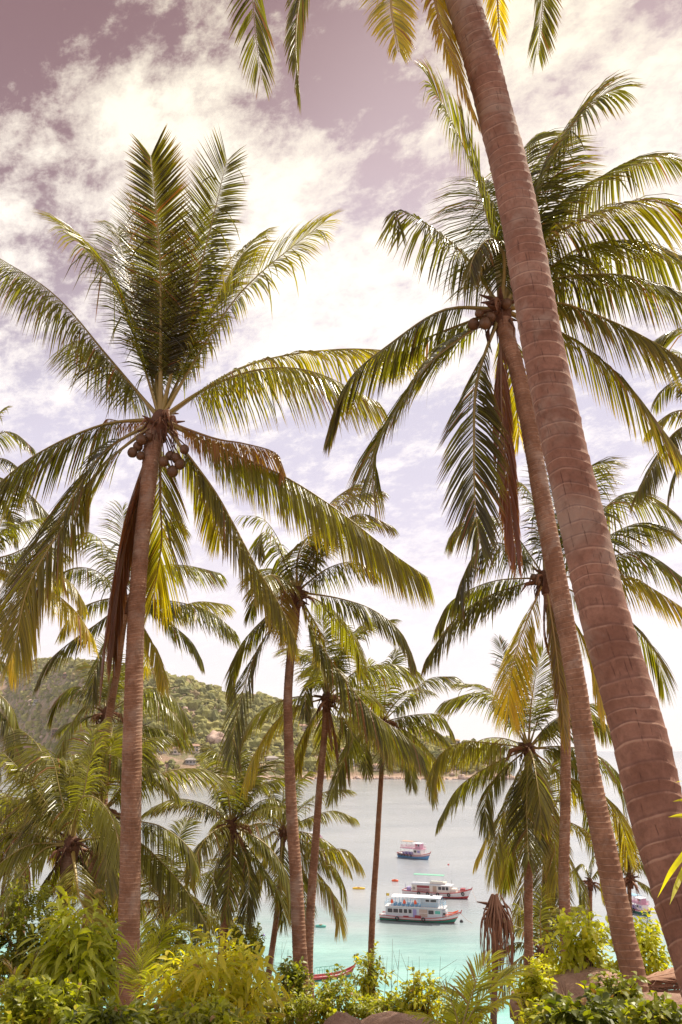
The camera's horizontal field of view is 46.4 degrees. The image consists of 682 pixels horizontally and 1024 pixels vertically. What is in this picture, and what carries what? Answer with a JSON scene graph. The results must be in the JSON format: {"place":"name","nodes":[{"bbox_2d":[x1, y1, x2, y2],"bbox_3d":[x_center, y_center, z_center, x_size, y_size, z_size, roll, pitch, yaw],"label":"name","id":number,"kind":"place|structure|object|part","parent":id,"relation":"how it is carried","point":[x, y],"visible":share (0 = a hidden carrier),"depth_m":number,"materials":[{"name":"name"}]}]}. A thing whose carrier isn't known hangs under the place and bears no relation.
{"place":"outdoors","nodes":[
{"label":"outdoors","id":0,"kind":"place"},
{"bbox_2d":[0,662,507,779],"bbox_3d":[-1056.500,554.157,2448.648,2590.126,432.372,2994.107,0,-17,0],"label":"hill","id":1,"kind":"structure","parent":0,"point":[180,760],"depth_m":1408.98,"materials":[{"name":"green plant"}]},
{"bbox_2d":[51,728,57,736],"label":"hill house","id":2,"kind":"structure","parent":1,"relation":"on","point":[54,730],"depth_m":1589.44,"materials":[{"name":"grey wood"}]},
{"bbox_2d":[172,748,180,754],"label":"hill house","id":3,"kind":"structure","parent":1,"relation":"on","point":[176,751],"depth_m":1105.41,"materials":[{"name":"tile"}]},
{"bbox_2d":[185,758,196,764],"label":"hill house","id":4,"kind":"structure","parent":1,"relation":"on","point":[190,761],"depth_m":1079.69,"materials":[{"name":"white"}]},
{"bbox_2d":[189,744,200,753],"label":"hill house","id":5,"kind":"structure","parent":1,"relation":"on","point":[196,749],"depth_m":1119.87,"materials":[{"name":"tile"}]},
{"bbox_2d":[206,730,223,743],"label":"boulder","id":6,"kind":"object","parent":1,"relation":"on","point":[212,736],"visible":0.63,"depth_m":1159.85,"materials":[{"name":"beige stone"}]},
{"bbox_2d":[214,737,224,743],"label":"boulder","id":7,"kind":"object","parent":1,"relation":"on","point":[217,740],"visible":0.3,"depth_m":1150.46,"materials":[{"name":"beige stone"}]},
{"bbox_2d":[0,657,510,774],"bbox_3d":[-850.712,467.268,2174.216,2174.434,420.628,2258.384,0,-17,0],"label":"hillside forest","id":8,"kind":"object","parent":1,"relation":"on","point":[210,695],"visible":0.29,"depth_m":1351.95,"materials":[{"name":"green plant"}]},
{"bbox_2d":[265,756,277,761],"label":"hill house","id":9,"kind":"structure","parent":1,"relation":"on","point":[269,758],"depth_m":1118.11,"materials":[{"name":"white"}]},
{"bbox_2d":[0,751,681,1023],"bbox_3d":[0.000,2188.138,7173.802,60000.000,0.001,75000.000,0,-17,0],"label":"water","id":10,"kind":"structure","parent":0,"point":[456,844],"depth_m":246.38,"materials":[{"name":"teal liquid"}]},
{"bbox_2d":[315,924,325,927],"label":"kayak","id":11,"kind":"object","parent":10,"relation":"on","point":[320,926],"visible":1,"depth_m":173.94,"materials":[{"name":"teal plastic"}]},
{"bbox_2d":[313,958,356,980],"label":"longtail boat","id":12,"kind":"object","parent":10,"relation":"on","point":[318,977],"visible":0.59,"depth_m":135.19,"materials":[{"name":"red wood"}]},
{"bbox_2d":[397,840,430,859],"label":"tour boat","id":13,"kind":"object","parent":10,"relation":"on","point":[418,852],"visible":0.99,"depth_m":285.05,"materials":[{"name":"metal"}]},
{"bbox_2d":[379,893,461,922],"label":"tour boat","id":14,"kind":"object","parent":10,"relation":"on","point":[429,909],"visible":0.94,"depth_m":179.69,"materials":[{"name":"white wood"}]},
{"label":"window","id":15,"kind":"part","parent":14,"relation":"part of","materials":[{"name":"black glass"}]},
{"bbox_2d":[402,873,471,898],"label":"tour boat","id":16,"kind":"object","parent":10,"relation":"on","point":[444,889],"visible":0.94,"depth_m":209.59,"materials":[{"name":"metal"}]},
{"bbox_2d":[632,893,651,915],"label":"tour boat","id":17,"kind":"object","parent":10,"relation":"on","point":[641,902],"visible":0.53,"depth_m":188.29,"materials":[{"name":"metal"}]},
{"bbox_2d":[0,0,681,750],"label":"sky","id":18,"kind":"structure","parent":0,"point":[78,77],"materials":[{"name":"white"}]},
{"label":"ground","id":19,"kind":"structure","parent":0,"visible":0},
{"bbox_2d":[0,662,24,786],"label":"coconut palm","id":20,"kind":"object","parent":19,"relation":"on","point":[10,724],"visible":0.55,"depth_m":22.91,"materials":[{"name":"green plant"}]},
{"bbox_2d":[0,951,37,998],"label":"palm sapling","id":21,"kind":"object","parent":19,"relation":"on","point":[14,971],"visible":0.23,"depth_m":8.00,"materials":[{"name":"green plant"}]},
{"bbox_2d":[0,801,37,899],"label":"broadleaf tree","id":22,"kind":"object","parent":19,"relation":"on","point":[2,860],"visible":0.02,"depth_m":26.64,"materials":[{"name":"green plant"}]},
{"bbox_2d":[0,406,66,550],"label":"coconut palm","id":23,"kind":"object","parent":19,"relation":"on","point":[36,507],"visible":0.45,"depth_m":23.30,"materials":[{"name":"green plant"}]},
{"bbox_2d":[0,875,79,998],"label":"broadleaf tree","id":24,"kind":"object","parent":19,"relation":"on","point":[19,923],"visible":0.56,"depth_m":15.06,"materials":[{"name":"green plant"}]},
{"bbox_2d":[0,972,96,1023],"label":"shrub","id":25,"kind":"object","parent":19,"relation":"on","point":[47,1004],"visible":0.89,"depth_m":6.96,"materials":[{"name":"green plant"}]},
{"bbox_2d":[0,496,98,691],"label":"coconut palm","id":26,"kind":"object","parent":19,"relation":"on","point":[64,607],"visible":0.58,"depth_m":20.88,"materials":[{"name":"green plant"}]},
{"bbox_2d":[0,773,114,957],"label":"coconut palm","id":27,"kind":"object","parent":19,"relation":"on","point":[17,847],"visible":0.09,"depth_m":24.54,"materials":[{"name":"green plant"}]},
{"bbox_2d":[0,729,120,940],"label":"coconut palm","id":28,"kind":"object","parent":19,"relation":"on","point":[64,869],"visible":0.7,"depth_m":16.62,"materials":[{"name":"green plant"}]},
{"bbox_2d":[5,886,137,1013],"bbox_3d":[-2.647,5.106,7.913,1.177,2.515,1.137,-13,-21,38],"label":"shrub","id":29,"kind":"object","parent":19,"relation":"on","point":[76,951],"visible":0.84,"depth_m":7.94,"materials":[{"name":"green plant"}]},
{"bbox_2d":[83,874,117,946],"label":"broadleaf tree","id":30,"kind":"object","parent":19,"relation":"on","point":[109,915],"visible":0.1,"depth_m":21.57,"materials":[{"name":"green plant"}]},
{"bbox_2d":[59,994,154,1023],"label":"shrub","id":31,"kind":"object","parent":19,"relation":"on","point":[111,1012],"visible":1,"depth_m":6.56,"materials":[{"name":"green plant"}]},
{"bbox_2d":[0,717,235,949],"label":"coconut palm","id":32,"kind":"object","parent":19,"relation":"on","point":[148,869],"visible":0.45,"depth_m":18.79,"materials":[{"name":"green plant"}]},
{"bbox_2d":[45,633,195,789],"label":"coconut palm","id":33,"kind":"object","parent":19,"relation":"on","point":[179,735],"visible":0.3,"depth_m":25.08,"materials":[{"name":"green plant"}]},
{"bbox_2d":[102,928,156,1005],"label":"broadleaf tree","id":34,"kind":"object","parent":19,"relation":"on","point":[114,959],"visible":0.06,"depth_m":18.55,"materials":[{"name":"green plant"}]},
{"bbox_2d":[33,500,240,1005],"bbox_3d":[-6.120,6.842,23.198,6.654,15.435,2.411,-1,-17,4],"label":"coconut palm","id":35,"kind":"object","parent":19,"relation":"on","point":[204,613],"visible":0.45,"depth_m":23.87,"materials":[{"name":"green plant"}]},
{"bbox_2d":[116,941,174,999],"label":"palm sapling","id":36,"kind":"object","parent":19,"relation":"on","point":[133,981],"visible":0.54,"depth_m":11.63,"materials":[{"name":"green plant"}]},
{"bbox_2d":[119,998,184,1023],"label":"shrub","id":37,"kind":"object","parent":19,"relation":"on","point":[157,1009],"visible":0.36,"depth_m":7.50,"materials":[{"name":"green plant"}]},
{"bbox_2d":[139,908,216,1004],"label":"palm sapling","id":38,"kind":"object","parent":19,"relation":"on","point":[154,938],"visible":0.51,"depth_m":15.40,"materials":[{"name":"green plant"}]},
{"bbox_2d":[140,903,219,995],"bbox_3d":[-4.187,11.529,19.474,2.060,3.544,1.731,-12,-21,36],"label":"shrub","id":39,"kind":"object","parent":19,"relation":"on","point":[181,940],"visible":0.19,"depth_m":19.66,"materials":[{"name":"green plant"}]},
{"bbox_2d":[114,814,255,972],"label":"coconut palm","id":40,"kind":"object","parent":19,"relation":"on","point":[151,906],"visible":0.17,"depth_m":27.49,"materials":[{"name":"green plant"}]},
{"bbox_2d":[153,995,266,1023],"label":"shrub","id":41,"kind":"object","parent":19,"relation":"on","point":[218,1010],"visible":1,"depth_m":7.45,"materials":[{"name":"green plant"}]},
{"bbox_2d":[129,918,291,1023],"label":"shrub","id":42,"kind":"object","parent":19,"relation":"on","point":[200,977],"visible":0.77,"depth_m":8.65,"materials":[{"name":"green plant"}]},
{"bbox_2d":[0,124,435,1013],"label":"coconut palm","id":43,"kind":"object","parent":19,"relation":"on","point":[162,312],"visible":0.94,"depth_m":17.74,"materials":[{"name":"green plant"}]},
{"bbox_2d":[141,745,303,992],"bbox_3d":[-3.306,11.301,23.503,4.895,8.605,4.700,-13,-21,36],"label":"coconut palm","id":44,"kind":"object","parent":19,"relation":"on","point":[225,834],"visible":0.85,"depth_m":23.76,"materials":[{"name":"green plant"}]},
{"bbox_2d":[213,928,265,996],"bbox_3d":[-1.204,6.097,9.131,0.715,2.361,0.630,6,-18,-20],"label":"shrub","id":45,"kind":"object","parent":19,"relation":"on","point":[222,941],"visible":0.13,"depth_m":9.40,"materials":[{"name":"green plant"}]},
{"bbox_2d":[226,906,264,973],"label":"broadleaf tree","id":46,"kind":"object","parent":19,"relation":"on","point":[253,937],"visible":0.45,"depth_m":23.30,"materials":[{"name":"green plant"}]},
{"bbox_2d":[254,985,295,1018],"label":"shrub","id":47,"kind":"object","parent":19,"relation":"on","point":[276,1014],"visible":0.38,"depth_m":9.63,"materials":[{"name":"green plant"}]},
{"bbox_2d":[253,976,309,1023],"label":"shrub","id":48,"kind":"object","parent":19,"relation":"on","point":[292,1010],"visible":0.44,"depth_m":12.14,"materials":[{"name":"green plant"}]},
{"bbox_2d":[265,941,300,996],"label":"bare shoots","id":49,"kind":"object","parent":19,"relation":"on","point":[281,965],"visible":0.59,"depth_m":14.14,"materials":[{"name":"green plant"}]},
{"bbox_2d":[275,956,313,1023],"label":"shrub","id":50,"kind":"object","parent":19,"relation":"on","point":[296,980],"visible":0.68,"depth_m":15.05,"materials":[{"name":"green plant"}]},
{"bbox_2d":[225,759,365,985],"bbox_3d":[-1.784,14.787,30.309,5.462,10.780,5.551,0,-17,0],"label":"coconut palm","id":51,"kind":"object","parent":19,"relation":"on","point":[326,853],"visible":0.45,"depth_m":30.19,"materials":[{"name":"green plant"}]},
{"bbox_2d":[217,479,429,1021],"bbox_3d":[-0.999,5.716,19.787,4.604,13.870,5.505,7,-18,-22],"label":"coconut palm","id":52,"kind":"object","parent":19,"relation":"on","point":[290,587],"visible":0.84,"depth_m":19.47,"materials":[{"name":"green plant"}]},
{"bbox_2d":[294,963,371,1023],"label":"shrub","id":53,"kind":"object","parent":19,"relation":"on","point":[327,1009],"visible":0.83,"depth_m":12.26,"materials":[{"name":"green plant"}]},
{"bbox_2d":[238,610,430,996],"bbox_3d":[-0.396,8.546,22.459,5.099,11.870,5.612,-8,-18,25],"label":"coconut palm","id":54,"kind":"object","parent":19,"relation":"on","point":[323,739],"visible":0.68,"depth_m":23.02,"materials":[{"name":"green plant"}]},
{"bbox_2d":[323,1011,361,1023],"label":"boulder","id":55,"kind":"object","parent":19,"relation":"on","point":[338,1017],"visible":1,"depth_m":8.28,"materials":[{"name":"brown stone"}]},
{"bbox_2d":[347,941,395,1019],"bbox_3d":[0.524,8.270,13.191,0.874,2.180,0.680,0,-17,0],"label":"shrub","id":56,"kind":"object","parent":19,"relation":"on","point":[367,982],"visible":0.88,"depth_m":13.28,"materials":[{"name":"green plant"}]},
{"bbox_2d":[355,985,407,1020],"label":"shrub","id":57,"kind":"object","parent":19,"relation":"on","point":[375,1006],"visible":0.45,"depth_m":12.24,"materials":[{"name":"green plant"}]},
{"bbox_2d":[371,939,408,1011],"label":"bare shoots","id":58,"kind":"object","parent":19,"relation":"on","point":[392,972],"visible":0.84,"depth_m":12.43,"materials":[{"name":"green plant"}]},
{"bbox_2d":[327,648,461,987],"bbox_3d":[1.856,11.178,27.634,4.915,13.212,3.969,-9,-19,28],"label":"coconut palm","id":59,"kind":"object","parent":19,"relation":"on","point":[411,728],"visible":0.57,"depth_m":28.69,"materials":[{"name":"green plant"}]},
{"bbox_2d":[361,1011,443,1023],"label":"boulder","id":60,"kind":"object","parent":19,"relation":"on","point":[389,1017],"visible":0.77,"depth_m":8.74,"materials":[{"name":"brown stone"}]},
{"bbox_2d":[392,966,449,1017],"bbox_3d":[1.212,7.955,12.178,0.864,1.763,0.841,-11,-20,34],"label":"shrub","id":61,"kind":"object","parent":19,"relation":"on","point":[420,1001],"visible":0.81,"depth_m":12.27,"materials":[{"name":"green plant"}]},
{"bbox_2d":[407,956,455,1017],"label":"bare shoots","id":62,"kind":"object","parent":19,"relation":"on","point":[439,979],"visible":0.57,"depth_m":12.48,"materials":[{"name":"green plant"}]},
{"bbox_2d":[226,0,681,996],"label":"coconut palm","id":63,"kind":"object","parent":19,"relation":"on","point":[646,762],"visible":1,"depth_m":6.00,"materials":[{"name":"brown plant"}]},
{"bbox_2d":[433,996,491,1023],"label":"shrub","id":64,"kind":"object","parent":19,"relation":"on","point":[439,1019],"visible":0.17,"depth_m":11.44,"materials":[{"name":"green plant"}]},
{"bbox_2d":[401,949,537,1023],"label":"palm sapling","id":65,"kind":"object","parent":19,"relation":"on","point":[467,993],"visible":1,"depth_m":8.46,"materials":[{"name":"green plant"}]},
{"bbox_2d":[477,893,514,1023],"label":"dead palm","id":66,"kind":"object","parent":19,"relation":"on","point":[497,921],"visible":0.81,"depth_m":17.87,"materials":[{"name":"brown plant"}]},
{"bbox_2d":[323,56,681,1019],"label":"coconut palm","id":67,"kind":"object","parent":19,"relation":"on","point":[479,270],"visible":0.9,"depth_m":14.95,"materials":[{"name":"green plant"}]},
{"bbox_2d":[510,997,545,1023],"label":"shrub","id":68,"kind":"object","parent":19,"relation":"on","point":[530,1016],"visible":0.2,"depth_m":9.70,"materials":[{"name":"green plant"}]},
{"bbox_2d":[506,956,557,1023],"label":"shrub","id":69,"kind":"object","parent":19,"relation":"on","point":[527,985],"visible":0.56,"depth_m":10.57,"materials":[{"name":"green plant"}]},
{"bbox_2d":[425,634,642,972],"bbox_3d":[5.573,9.165,22.942,6.179,11.940,4.482,-4,-17,12],"label":"coconut palm","id":70,"kind":"object","parent":19,"relation":"on","point":[536,808],"visible":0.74,"depth_m":23.39,"materials":[{"name":"green plant"}]},
{"bbox_2d":[473,754,604,976],"bbox_3d":[7.020,13.084,27.457,4.402,9.489,2.917,7,-18,-22],"label":"coconut palm","id":71,"kind":"object","parent":19,"relation":"on","point":[587,840],"visible":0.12,"depth_m":27.48,"materials":[{"name":"green plant"}]},
{"bbox_2d":[497,883,587,1012],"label":"coconut palm","id":72,"kind":"object","parent":19,"relation":"on","point":[543,931],"visible":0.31,"depth_m":24.26,"materials":[{"name":"green plant"}]},
{"bbox_2d":[523,968,565,1007],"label":"bare shoots","id":73,"kind":"object","parent":19,"relation":"on","point":[546,990],"visible":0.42,"depth_m":10.50,"materials":[{"name":"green plant"}]},
{"bbox_2d":[420,455,681,962],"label":"coconut palm","id":74,"kind":"object","parent":19,"relation":"on","point":[464,597],"visible":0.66,"depth_m":21.79,"materials":[{"name":"green plant"}]},
{"bbox_2d":[509,966,619,1023],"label":"boulder","id":75,"kind":"object","parent":19,"relation":"on","point":[568,979],"visible":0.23,"depth_m":11.50,"materials":[{"name":"brown stone"}]},
{"bbox_2d":[532,905,613,974],"bbox_3d":[3.643,6.920,12.117,1.263,1.759,1.102,-8,-18,25],"label":"shrub","id":76,"kind":"object","parent":19,"relation":"on","point":[583,951],"visible":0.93,"depth_m":12.03,"materials":[{"name":"green plant"}]},
{"bbox_2d":[532,952,619,976],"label":"shrub","id":77,"kind":"object","parent":19,"relation":"on","point":[556,967],"visible":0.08,"depth_m":12.87,"materials":[{"name":"green plant"}]},
{"bbox_2d":[531,980,634,1023],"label":"shrub","id":78,"kind":"object","parent":19,"relation":"on","point":[599,1007],"visible":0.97,"depth_m":6.95,"materials":[{"name":"green plant"}]},
{"bbox_2d":[571,857,604,919],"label":"coconut palm","id":79,"kind":"object","parent":19,"relation":"on","point":[590,883],"visible":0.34,"depth_m":41.10,"materials":[{"name":"green plant"}]},
{"bbox_2d":[587,964,650,1021],"bbox_3d":[2.945,5.668,8.251,0.607,1.755,0.620,-12,-20,34],"label":"shrub","id":80,"kind":"object","parent":19,"relation":"on","point":[622,989],"visible":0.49,"depth_m":8.37,"materials":[{"name":"green plant"}]},
{"bbox_2d":[611,817,651,915],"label":"coconut palm","id":81,"kind":"object","parent":19,"relation":"on","point":[629,879],"visible":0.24,"depth_m":32.88,"materials":[{"name":"green plant"}]},
{"bbox_2d":[603,907,672,983],"bbox_3d":[4.669,7.095,12.485,1.257,1.580,0.964,13,-21,-38],"label":"shrub","id":82,"kind":"object","parent":19,"relation":"on","point":[648,945],"visible":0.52,"depth_m":12.43,"materials":[{"name":"green plant"}]},
{"bbox_2d":[615,990,681,1023],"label":"shrub","id":83,"kind":"object","parent":19,"relation":"on","point":[663,1012],"visible":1,"depth_m":6.13,"materials":[{"name":"green plant"}]},
{"bbox_2d":[629,327,681,515],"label":"coconut palm","id":84,"kind":"object","parent":19,"relation":"on","point":[648,482],"visible":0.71,"depth_m":19.16,"materials":[{"name":"green plant"}]},
{"bbox_2d":[635,992,681,1013],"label":"boulder","id":85,"kind":"object","parent":19,"relation":"on","point":[676,998],"visible":0.19,"depth_m":9.67,"materials":[{"name":"beige stone"}]},
{"bbox_2d":[646,968,678,989],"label":"fallen frond","id":86,"kind":"object","parent":19,"relation":"on","point":[664,974],"visible":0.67,"depth_m":11.31,"materials":[{"name":"brown plant"}]},
{"bbox_2d":[648,978,676,989],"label":"fallen frond","id":87,"kind":"object","parent":19,"relation":"on","point":[656,983],"visible":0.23,"depth_m":11.30,"materials":[{"name":"brown plant"}]},
{"bbox_2d":[649,983,679,993],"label":"fallen frond","id":88,"kind":"object","parent":19,"relation":"on","point":[668,989],"visible":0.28,"depth_m":11.32,"materials":[{"name":"brown plant"}]},
{"bbox_2d":[658,781,681,902],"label":"strap leaf plant","id":89,"kind":"object","parent":19,"relation":"on","point":[675,865],"visible":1,"depth_m":3.31,"materials":[{"name":"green plant"}]}
]}

